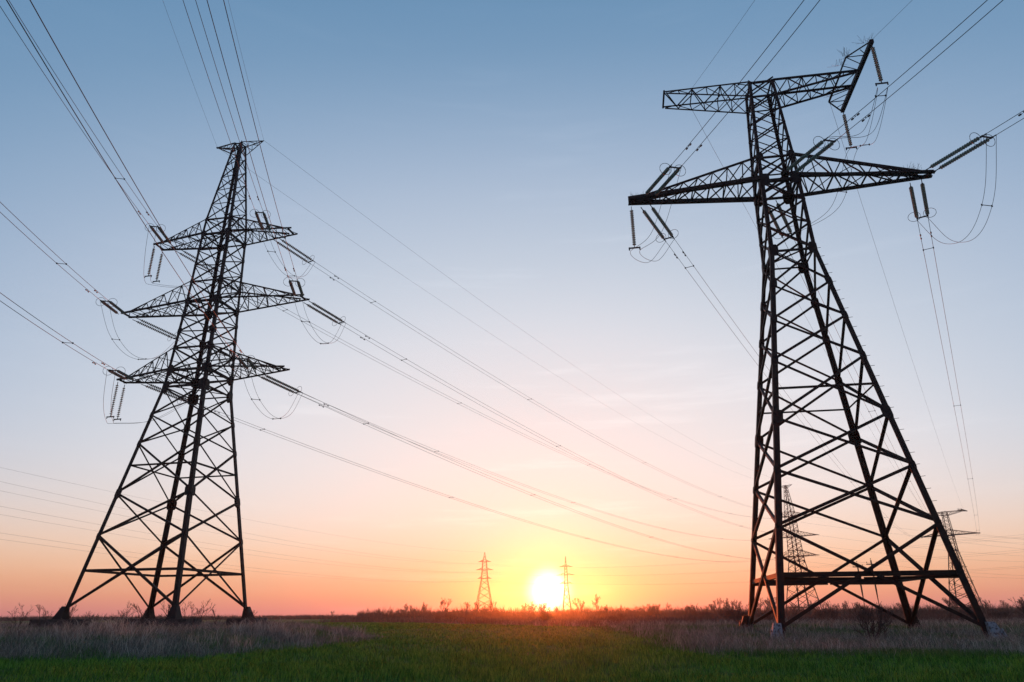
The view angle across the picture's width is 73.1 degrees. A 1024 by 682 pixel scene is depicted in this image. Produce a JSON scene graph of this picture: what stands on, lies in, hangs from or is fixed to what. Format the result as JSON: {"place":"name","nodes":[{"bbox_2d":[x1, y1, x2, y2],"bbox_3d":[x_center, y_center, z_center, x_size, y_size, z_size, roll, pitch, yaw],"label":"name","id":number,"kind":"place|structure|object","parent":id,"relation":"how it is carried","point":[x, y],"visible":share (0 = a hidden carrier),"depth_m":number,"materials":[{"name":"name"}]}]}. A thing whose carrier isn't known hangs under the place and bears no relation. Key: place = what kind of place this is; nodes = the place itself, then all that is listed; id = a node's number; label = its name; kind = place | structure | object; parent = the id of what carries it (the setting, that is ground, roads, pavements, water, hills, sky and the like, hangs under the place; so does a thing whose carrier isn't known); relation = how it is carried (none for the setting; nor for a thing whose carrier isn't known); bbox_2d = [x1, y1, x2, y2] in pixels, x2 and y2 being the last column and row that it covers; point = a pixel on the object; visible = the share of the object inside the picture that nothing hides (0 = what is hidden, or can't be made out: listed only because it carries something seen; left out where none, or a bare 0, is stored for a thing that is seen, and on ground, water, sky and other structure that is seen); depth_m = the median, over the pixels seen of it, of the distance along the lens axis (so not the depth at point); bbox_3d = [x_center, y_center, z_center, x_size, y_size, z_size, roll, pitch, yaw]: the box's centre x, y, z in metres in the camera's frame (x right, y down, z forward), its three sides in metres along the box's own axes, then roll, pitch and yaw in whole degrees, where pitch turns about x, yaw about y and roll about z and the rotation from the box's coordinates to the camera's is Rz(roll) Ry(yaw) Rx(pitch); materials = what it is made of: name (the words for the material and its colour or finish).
{"place":"outdoors","nodes":[
{"label":"outdoors","id":0,"kind":"place"},
{"bbox_2d":[204,621,596,628],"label":"field grass","id":1,"kind":"structure","parent":0,"point":[384,625],"depth_m":78.44,"materials":[{"name":"plant"}]},
{"bbox_2d":[0,617,1023,681],"bbox_3d":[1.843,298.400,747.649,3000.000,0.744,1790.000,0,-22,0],"label":"ground","id":2,"kind":"structure","parent":0,"point":[401,636],"depth_m":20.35,"materials":[{"name":"green plant"}]},
{"bbox_2d":[6,602,33,626],"bbox_3d":[-38.620,21.533,54.085,1.362,2.012,1.598,0,-22,0],"label":"bare shrub","id":3,"kind":"object","parent":2,"relation":"on","point":[23,614],"visible":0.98,"depth_m":54.01,"materials":[{"name":"brown plant"}]},
{"bbox_2d":[35,604,53,627],"bbox_3d":[-35.361,20.757,51.833,1.353,1.873,1.162,18,-28,-39],"label":"bare shrub","id":4,"kind":"object","parent":2,"relation":"on","point":[44,615],"visible":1,"depth_m":51.87,"materials":[{"name":"brown plant"}]},
{"bbox_2d":[113,602,136,626],"bbox_3d":[-29.939,21.135,53.258,1.675,2.108,1.427,11,-24,-26],"label":"bare shrub","id":5,"kind":"object","parent":2,"relation":"on","point":[123,613],"visible":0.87,"depth_m":53.28,"materials":[{"name":"brown plant"}]},
{"bbox_2d":[132,603,147,625],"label":"bare shrub","id":6,"kind":"object","parent":2,"relation":"on","point":[140,613],"visible":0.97,"depth_m":55.58,"materials":[{"name":"brown plant"}]},
{"bbox_2d":[28,140,309,627],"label":"transmission tower","id":7,"kind":"structure","parent":2,"relation":"on","point":[204,382],"depth_m":65.64,"materials":[{"name":"metal"}]},
{"bbox_2d":[98,297,126,314],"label":"tension insulator","id":8,"kind":"object","parent":7,"relation":"attached to","point":[113,305],"visible":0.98,"depth_m":67.39,"materials":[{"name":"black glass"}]},
{"bbox_2d":[0,202,104,299],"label":"conductor bundle","id":9,"kind":"object","parent":8,"relation":"attached to","point":[87,290],"visible":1,"depth_m":55.59,"materials":[{"name":"metal"}]},
{"bbox_2d":[106,382,118,418],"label":"hanging insulator","id":10,"kind":"object","parent":7,"relation":"hanging from","point":[113,402],"visible":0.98,"depth_m":66.89,"materials":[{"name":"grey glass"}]},
{"bbox_2d":[103,366,133,379],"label":"tension insulator","id":11,"kind":"object","parent":7,"relation":"attached to","point":[121,373],"visible":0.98,"depth_m":64.16,"materials":[{"name":"black glass"}]},
{"bbox_2d":[1,293,115,369],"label":"conductor bundle","id":12,"kind":"object","parent":11,"relation":"attached to","point":[56,332],"visible":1,"depth_m":51.52,"materials":[{"name":"metal"}]},
{"bbox_2d":[103,370,184,423],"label":"jumper loop","id":13,"kind":"object","parent":12,"relation":"hanging from","point":[111,414],"visible":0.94,"depth_m":66.89,"materials":[{"name":"metal"}]},
{"bbox_2d":[113,385,124,420],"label":"hanging insulator","id":14,"kind":"object","parent":7,"relation":"hanging from","point":[121,399],"visible":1,"depth_m":67.79,"materials":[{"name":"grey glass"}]},
{"bbox_2d":[100,301,179,359],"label":"jumper loop","id":15,"kind":"object","parent":7,"relation":"hanging from","point":[121,342],"visible":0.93,"depth_m":67.10,"materials":[{"name":"metal"}]},
{"bbox_2d":[144,246,154,277],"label":"hanging insulator","id":16,"kind":"object","parent":7,"relation":"hanging from","point":[151,262],"visible":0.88,"depth_m":72.06,"materials":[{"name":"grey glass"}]},
{"bbox_2d":[132,318,180,339],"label":"tension insulator","id":17,"kind":"object","parent":7,"relation":"attached to","point":[162,333],"visible":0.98,"depth_m":73.37,"materials":[{"name":"black glass"}]},
{"bbox_2d":[180,340,768,539],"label":"conductor bundle","id":18,"kind":"object","parent":17,"relation":"attached to","point":[456,458],"visible":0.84,"depth_m":111.03,"materials":[{"name":"metal"}]},
{"bbox_2d":[153,254,162,282],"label":"hanging insulator","id":19,"kind":"object","parent":7,"relation":"hanging from","point":[158,270],"visible":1,"depth_m":73.14,"materials":[{"name":"grey glass"}]},
{"bbox_2d":[146,223,170,243],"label":"tension insulator","id":20,"kind":"object","parent":7,"relation":"attached to","point":[157,234],"visible":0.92,"depth_m":69.39,"materials":[{"name":"black glass"}]},
{"bbox_2d":[0,1,156,224],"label":"conductor bundle","id":21,"kind":"object","parent":20,"relation":"attached to","point":[76,107],"visible":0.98,"depth_m":49.11,"materials":[{"name":"metal"}]},
{"bbox_2d":[144,228,218,286],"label":"jumper loop","id":22,"kind":"object","parent":21,"relation":"hanging from","point":[150,267],"visible":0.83,"depth_m":69.96,"materials":[{"name":"metal"}]},
{"bbox_2d":[141,383,186,403],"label":"tension insulator","id":23,"kind":"object","parent":7,"relation":"attached to","point":[169,393],"visible":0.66,"depth_m":70.03,"materials":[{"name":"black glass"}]},
{"bbox_2d":[198,406,763,561],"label":"conductor bundle","id":24,"kind":"object","parent":23,"relation":"attached to","point":[418,485],"visible":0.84,"depth_m":94.88,"materials":[{"name":"metal"}]},
{"bbox_2d":[176,249,219,274],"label":"tension insulator","id":25,"kind":"object","parent":7,"relation":"attached to","point":[192,256],"visible":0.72,"depth_m":75.20,"materials":[{"name":"black glass"}]},
{"bbox_2d":[217,274,749,516],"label":"conductor bundle","id":26,"kind":"object","parent":25,"relation":"attached to","point":[454,399],"visible":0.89,"depth_m":109.06,"materials":[{"name":"metal"}]},
{"bbox_2d":[232,354,256,369],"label":"tension insulator","id":27,"kind":"object","parent":7,"relation":"attached to","point":[242,362],"visible":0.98,"depth_m":61.27,"materials":[{"name":"black glass"}]},
{"bbox_2d":[6,0,246,357],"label":"conductor bundle","id":28,"kind":"object","parent":27,"relation":"attached to","point":[231,350],"visible":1,"depth_m":28.85,"materials":[{"name":"metal"}]},
{"bbox_2d":[250,209,270,231],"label":"tension insulator","id":29,"kind":"object","parent":7,"relation":"attached to","point":[260,223],"visible":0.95,"depth_m":67.23,"materials":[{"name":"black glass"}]},
{"bbox_2d":[183,0,262,209],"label":"conductor bundle","id":30,"kind":"object","parent":29,"relation":"attached to","point":[245,160],"visible":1,"depth_m":48.33,"materials":[{"name":"metal"}]},
{"bbox_2d":[238,358,302,419],"bbox_3d":[-22.211,5.171,64.088,1.020,3.970,11.165,-4,-22,10],"label":"jumper loop","id":31,"kind":"object","parent":7,"relation":"hanging from","point":[261,402],"visible":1,"depth_m":61.70,"materials":[{"name":"metal"}]},
{"bbox_2d":[257,374,302,395],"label":"tension insulator","id":32,"kind":"object","parent":7,"relation":"attached to","point":[279,385],"visible":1,"depth_m":68.01,"materials":[{"name":"black glass"}]},
{"bbox_2d":[298,394,807,559],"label":"conductor bundle","id":33,"kind":"object","parent":32,"relation":"attached to","point":[485,474],"visible":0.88,"depth_m":90.02,"materials":[{"name":"metal"}]},
{"bbox_2d":[255,211,312,277],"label":"jumper loop","id":34,"kind":"object","parent":7,"relation":"hanging from","point":[276,254],"visible":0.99,"depth_m":66.84,"materials":[{"name":"metal"}]},
{"bbox_2d":[283,277,304,296],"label":"tension insulator","id":35,"kind":"object","parent":7,"relation":"attached to","point":[298,286],"visible":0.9,"depth_m":63.31,"materials":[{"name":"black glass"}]},
{"bbox_2d":[207,0,297,279],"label":"conductor bundle","id":36,"kind":"object","parent":35,"relation":"attached to","point":[284,237],"visible":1,"depth_m":38.91,"materials":[{"name":"metal"}]},
{"bbox_2d":[289,280,345,343],"bbox_3d":[-18.366,-1.843,65.982,1.017,3.967,10.861,-5,-22,11],"label":"jumper loop","id":37,"kind":"object","parent":36,"relation":"hanging from","point":[311,325],"visible":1,"depth_m":63.78,"materials":[{"name":"metal"}]},
{"bbox_2d":[274,238,314,264],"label":"tension insulator","id":38,"kind":"object","parent":7,"relation":"attached to","point":[297,255],"visible":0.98,"depth_m":73.64,"materials":[{"name":"black glass"}]},
{"bbox_2d":[311,262,789,514],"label":"conductor bundle","id":39,"kind":"object","parent":38,"relation":"attached to","point":[484,370],"visible":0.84,"depth_m":96.02,"materials":[{"name":"metal"}]},
{"bbox_2d":[303,301,345,324],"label":"tension insulator","id":40,"kind":"object","parent":7,"relation":"attached to","point":[327,312],"visible":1,"depth_m":69.78,"materials":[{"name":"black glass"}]},
{"bbox_2d":[342,323,813,535],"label":"conductor bundle","id":41,"kind":"object","parent":40,"relation":"attached to","point":[508,417],"visible":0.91,"depth_m":90.31,"materials":[{"name":"metal"}]},
{"bbox_2d":[223,151,752,478],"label":"earth wire","id":42,"kind":"object","parent":7,"relation":"attached to","point":[467,318],"visible":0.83,"depth_m":100.63,"materials":[{"name":"metal"}]},
{"bbox_2d":[265,141,789,483],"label":"earth wire","id":43,"kind":"object","parent":7,"relation":"attached to","point":[455,282],"visible":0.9,"depth_m":98.06,"materials":[{"name":"metal"}]},
{"bbox_2d":[158,602,180,618],"bbox_3d":[-29.560,23.510,59.590,1.883,2.394,1.503,19,-29,-40],"label":"bare shrub","id":44,"kind":"object","parent":2,"relation":"on","point":[169,606],"visible":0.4,"depth_m":59.57,"materials":[{"name":"brown plant"}]},
{"bbox_2d":[0,613,356,620],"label":"woods","id":45,"kind":"object","parent":2,"relation":"on","point":[290,617],"visible":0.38,"depth_m":341.72,"materials":[{"name":"brown plant"}]},
{"bbox_2d":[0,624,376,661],"bbox_3d":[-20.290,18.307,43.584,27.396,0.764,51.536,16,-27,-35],"label":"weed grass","id":46,"kind":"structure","parent":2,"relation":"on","point":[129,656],"depth_m":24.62,"materials":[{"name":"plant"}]},
{"bbox_2d":[0,614,384,660],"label":"dry grass","id":47,"kind":"structure","parent":2,"relation":"on","point":[275,635],"depth_m":25.14,"materials":[{"name":"plant"}]},
{"bbox_2d":[182,601,202,618],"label":"bare shrub","id":48,"kind":"object","parent":2,"relation":"on","point":[191,617],"visible":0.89,"depth_m":56.14,"materials":[{"name":"brown plant"}]},
{"bbox_2d":[194,600,214,621],"bbox_3d":[-25.912,22.763,57.833,1.827,2.300,1.557,-14,-26,31],"label":"bare shrub","id":49,"kind":"object","parent":2,"relation":"on","point":[203,611],"visible":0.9,"depth_m":57.72,"materials":[{"name":"brown plant"}]},
{"bbox_2d":[246,610,257,622],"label":"bare shrub","id":50,"kind":"object","parent":2,"relation":"on","point":[249,616],"visible":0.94,"depth_m":59.46,"materials":[{"name":"brown plant"}]},
{"bbox_2d":[440,597,451,618],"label":"bare tree","id":51,"kind":"object","parent":2,"relation":"on","point":[441,603],"visible":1,"depth_m":211.72,"materials":[{"name":"brown plant"}]},
{"bbox_2d":[475,552,492,609],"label":"transmission tower","id":52,"kind":"structure","parent":2,"relation":"on","point":[486,569],"depth_m":507.20,"materials":[{"name":"metal"}]},
{"bbox_2d":[0,514,417,571],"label":"distant wire","id":53,"kind":"object","parent":52,"relation":"attached to","point":[186,545],"visible":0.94,"depth_m":239.11,"materials":[{"name":"metal"}]},
{"bbox_2d":[0,481,472,563],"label":"distant wire","id":54,"kind":"object","parent":52,"relation":"attached to","point":[206,525],"visible":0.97,"depth_m":231.96,"materials":[{"name":"metal"}]},
{"bbox_2d":[527,602,537,615],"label":"bare tree","id":55,"kind":"object","parent":2,"relation":"on","point":[530,609],"visible":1,"depth_m":181.20,"materials":[{"name":"brown plant"}]},
{"bbox_2d":[539,610,550,621],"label":"bare bush","id":56,"kind":"object","parent":2,"relation":"on","point":[543,615],"visible":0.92,"depth_m":87.67,"materials":[{"name":"brown plant"}]},
{"bbox_2d":[559,556,573,610],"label":"transmission tower","id":57,"kind":"structure","parent":2,"relation":"on","point":[566,566],"depth_m":545.62,"materials":[{"name":"metal"}]},
{"bbox_2d":[572,598,584,616],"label":"bare tree","id":58,"kind":"object","parent":2,"relation":"on","point":[582,606],"visible":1,"depth_m":250.75,"materials":[{"name":"brown plant"}]},
{"bbox_2d":[592,594,601,615],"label":"bare tree","id":59,"kind":"object","parent":2,"relation":"on","point":[596,602],"visible":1,"depth_m":214.06,"materials":[{"name":"brown plant"}]},
{"bbox_2d":[306,610,1023,626],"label":"scrub","id":60,"kind":"object","parent":2,"relation":"on","point":[595,620],"visible":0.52,"depth_m":99.38,"materials":[{"name":"brown plant"}]},
{"bbox_2d":[713,598,723,613],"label":"bare tree","id":61,"kind":"object","parent":2,"relation":"on","point":[719,602],"visible":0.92,"depth_m":241.10,"materials":[{"name":"brown plant"}]},
{"bbox_2d":[719,610,736,620],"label":"bare bush","id":62,"kind":"object","parent":2,"relation":"on","point":[726,615],"visible":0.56,"depth_m":87.26,"materials":[{"name":"brown plant"}]},
{"bbox_2d":[725,600,748,622],"bbox_3d":[18.840,22.796,57.879,2.208,2.222,2.262,0,-22,0],"label":"bare bush","id":63,"kind":"object","parent":2,"relation":"on","point":[733,613],"visible":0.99,"depth_m":57.72,"materials":[{"name":"brown plant"}]},
{"bbox_2d":[488,616,1023,656],"bbox_3d":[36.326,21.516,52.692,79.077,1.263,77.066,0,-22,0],"label":"dry grass","id":64,"kind":"structure","parent":2,"relation":"on","point":[838,625],"depth_m":31.26,"materials":[{"name":"plant"}]},
{"bbox_2d":[770,484,822,615],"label":"transmission tower","id":65,"kind":"structure","parent":2,"relation":"on","point":[791,537],"depth_m":263.54,"materials":[{"name":"metal"}]},
{"bbox_2d":[628,35,1008,640],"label":"transmission tower","id":66,"kind":"structure","parent":2,"relation":"on","point":[836,577],"depth_m":45.48,"materials":[{"name":"metal"}]},
{"bbox_2d":[629,206,640,250],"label":"hanging insulator","id":67,"kind":"object","parent":66,"relation":"hanging from","point":[632,228],"visible":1,"depth_m":51.18,"materials":[{"name":"grey glass"}]},
{"bbox_2d":[641,204,678,241],"bbox_3d":[11.411,-9.162,53.880,1.903,0.864,5.100,-14,-31,30],"label":"tension insulator","id":68,"kind":"object","parent":66,"relation":"attached to","point":[650,220],"visible":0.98,"depth_m":53.88,"materials":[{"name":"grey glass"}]},
{"bbox_2d":[666,240,919,538],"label":"conductor bundle","id":69,"kind":"object","parent":68,"relation":"attached to","point":[754,350],"visible":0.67,"depth_m":68.63,"materials":[{"name":"metal"}]},
{"bbox_2d":[644,163,685,195],"bbox_3d":[10.627,-11.282,48.900,1.903,0.864,5.100,4,-13,-10],"label":"tension insulator","id":70,"kind":"object","parent":66,"relation":"attached to","point":[660,177],"visible":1,"depth_m":48.27,"materials":[{"name":"grey glass"}]},
{"bbox_2d":[672,0,819,163],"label":"conductor bundle","id":71,"kind":"object","parent":70,"relation":"attached to","point":[700,145],"visible":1,"depth_m":37.84,"materials":[{"name":"metal"}]},
{"bbox_2d":[630,165,681,262],"bbox_3d":[10.450,-8.188,50.676,3.736,3.681,10.454,-4,-22,9],"label":"jumper loop","id":72,"kind":"object","parent":71,"relation":"hanging from","point":[654,225],"visible":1,"depth_m":48.27,"materials":[{"name":"metal"}]},
{"bbox_2d":[768,201,791,238],"bbox_3d":[20.704,-9.374,53.420,1.904,0.864,5.100,-14,-31,30],"label":"tension insulator","id":73,"kind":"object","parent":66,"relation":"attached to","point":[772,216],"visible":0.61,"depth_m":53.57,"materials":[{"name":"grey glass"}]},
{"bbox_2d":[783,239,931,523],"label":"conductor bundle","id":74,"kind":"object","parent":73,"relation":"attached to","point":[847,369],"visible":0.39,"depth_m":75.35,"materials":[{"name":"metal"}]},
{"bbox_2d":[783,136,839,173],"bbox_3d":[20.041,-12.411,46.532,1.903,0.864,5.100,4,-13,-10],"label":"tension insulator","id":75,"kind":"object","parent":66,"relation":"attached to","point":[808,153],"visible":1,"depth_m":46.05,"materials":[{"name":"grey glass"}]},
{"bbox_2d":[830,0,1002,138],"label":"conductor bundle","id":76,"kind":"object","parent":75,"relation":"attached to","point":[855,115],"visible":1,"depth_m":37.47,"materials":[{"name":"metal"}]},
{"bbox_2d":[785,87,887,236],"bbox_3d":[23.883,-13.435,50.459,5.929,5.878,12.527,-3,-22,7],"label":"jumper loop","id":77,"kind":"object","parent":66,"relation":"hanging from","point":[885,95],"visible":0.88,"depth_m":49.06,"materials":[{"name":"metal"}]},
{"bbox_2d":[842,111,856,149],"bbox_3d":[26.809,-16.843,55.180,0.859,3.720,0.280,-4,-22,8],"label":"hanging insulator","id":78,"kind":"object","parent":66,"relation":"hanging from","point":[846,129],"visible":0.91,"depth_m":55.13,"materials":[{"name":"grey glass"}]},
{"bbox_2d":[871,44,888,85],"bbox_3d":[25.674,-19.465,48.571,0.859,3.720,0.280,-4,-22,8],"label":"hanging insulator","id":79,"kind":"object","parent":66,"relation":"hanging from","point":[877,66],"visible":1,"depth_m":48.44,"materials":[{"name":"grey glass"}]},
{"bbox_2d":[830,104,960,502],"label":"earth wire","id":80,"kind":"object","parent":66,"relation":"attached to","point":[879,258],"visible":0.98,"depth_m":74.24,"materials":[{"name":"metal"}]},
{"bbox_2d":[908,179,935,221],"bbox_3d":[30.179,-10.361,51.126,1.904,0.864,5.100,-14,-31,30],"label":"tension insulator","id":81,"kind":"object","parent":66,"relation":"attached to","point":[924,197],"visible":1,"depth_m":51.17,"materials":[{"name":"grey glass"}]},
{"bbox_2d":[917,219,978,534],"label":"conductor bundle","id":82,"kind":"object","parent":81,"relation":"attached to","point":[943,351],"visible":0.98,"depth_m":69.90,"materials":[{"name":"metal"}]},
{"bbox_2d":[925,132,995,170],"bbox_3d":[29.843,-12.518,46.089,1.903,0.864,5.100,4,-13,-10],"label":"tension insulator","id":83,"kind":"object","parent":66,"relation":"attached to","point":[964,153],"visible":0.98,"depth_m":45.75,"materials":[{"name":"grey glass"}]},
{"bbox_2d":[986,110,1023,134],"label":"conductor bundle","id":84,"kind":"object","parent":83,"relation":"attached to","point":[1020,114],"visible":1,"depth_m":42.19,"materials":[{"name":"metal"}]},
{"bbox_2d":[923,134,996,243],"bbox_3d":[31.049,-9.160,47.526,0.896,4.435,10.451,-3,-22,6],"label":"jumper loop","id":85,"kind":"object","parent":84,"relation":"hanging from","point":[983,196],"visible":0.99,"depth_m":44.73,"materials":[{"name":"metal"}]},
{"bbox_2d":[814,610,829,619],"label":"bare bush","id":86,"kind":"object","parent":2,"relation":"on","point":[819,613],"visible":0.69,"depth_m":86.84,"materials":[{"name":"brown plant"}]},
{"bbox_2d":[813,600,836,616],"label":"bare shrub","id":87,"kind":"object","parent":2,"relation":"on","point":[828,606],"visible":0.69,"depth_m":87.88,"materials":[{"name":"brown plant"}]},
{"bbox_2d":[850,601,894,641],"bbox_3d":[15.893,12.433,30.343,1.900,1.867,1.854,-12,-25,27],"label":"bare bush","id":88,"kind":"object","parent":2,"relation":"on","point":[872,628],"visible":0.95,"depth_m":30.44,"materials":[{"name":"brown plant"}]},
{"bbox_2d":[876,616,891,641],"bbox_3d":[17.832,13.772,33.019,0.871,1.368,1.144,0,-22,-1],"label":"bare shrub","id":89,"kind":"object","parent":2,"relation":"on","point":[885,627],"visible":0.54,"depth_m":33.09,"materials":[{"name":"brown plant"}]},
{"bbox_2d":[941,598,955,612],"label":"bare tree","id":90,"kind":"object","parent":2,"relation":"on","point":[947,603],"visible":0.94,"depth_m":200.27,"materials":[{"name":"brown plant"}]},
{"bbox_2d":[921,508,983,610],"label":"transmission tower","id":91,"kind":"structure","parent":2,"relation":"on","point":[952,534],"depth_m":273.10,"materials":[{"name":"metal"}]},
{"bbox_2d":[693,112,924,508],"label":"earth wire","id":92,"kind":"object","parent":91,"relation":"attached to","point":[780,271],"visible":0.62,"depth_m":72.01,"materials":[{"name":"metal"}]},
{"bbox_2d":[996,611,1010,617],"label":"bare bush","id":93,"kind":"object","parent":2,"relation":"on","point":[1004,615],"visible":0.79,"depth_m":91.77,"materials":[{"name":"brown plant"}]},
{"bbox_2d":[1008,595,1023,617],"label":"bare shrub","id":94,"kind":"object","parent":2,"relation":"on","point":[1021,604],"visible":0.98,"depth_m":65.56,"materials":[{"name":"brown plant"}]},
{"bbox_2d":[0,0,1023,618],"label":"sky","id":95,"kind":"structure","parent":0,"point":[504,144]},
{"bbox_2d":[357,601,1023,619],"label":"woods","id":96,"kind":"object","parent":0,"point":[419,613],"visible":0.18,"depth_m":260.56,"materials":[{"name":"brown plant"}]},
{"bbox_2d":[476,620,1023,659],"bbox_3d":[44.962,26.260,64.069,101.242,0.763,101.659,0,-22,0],"label":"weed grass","id":97,"kind":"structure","parent":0,"point":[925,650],"depth_m":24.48,"materials":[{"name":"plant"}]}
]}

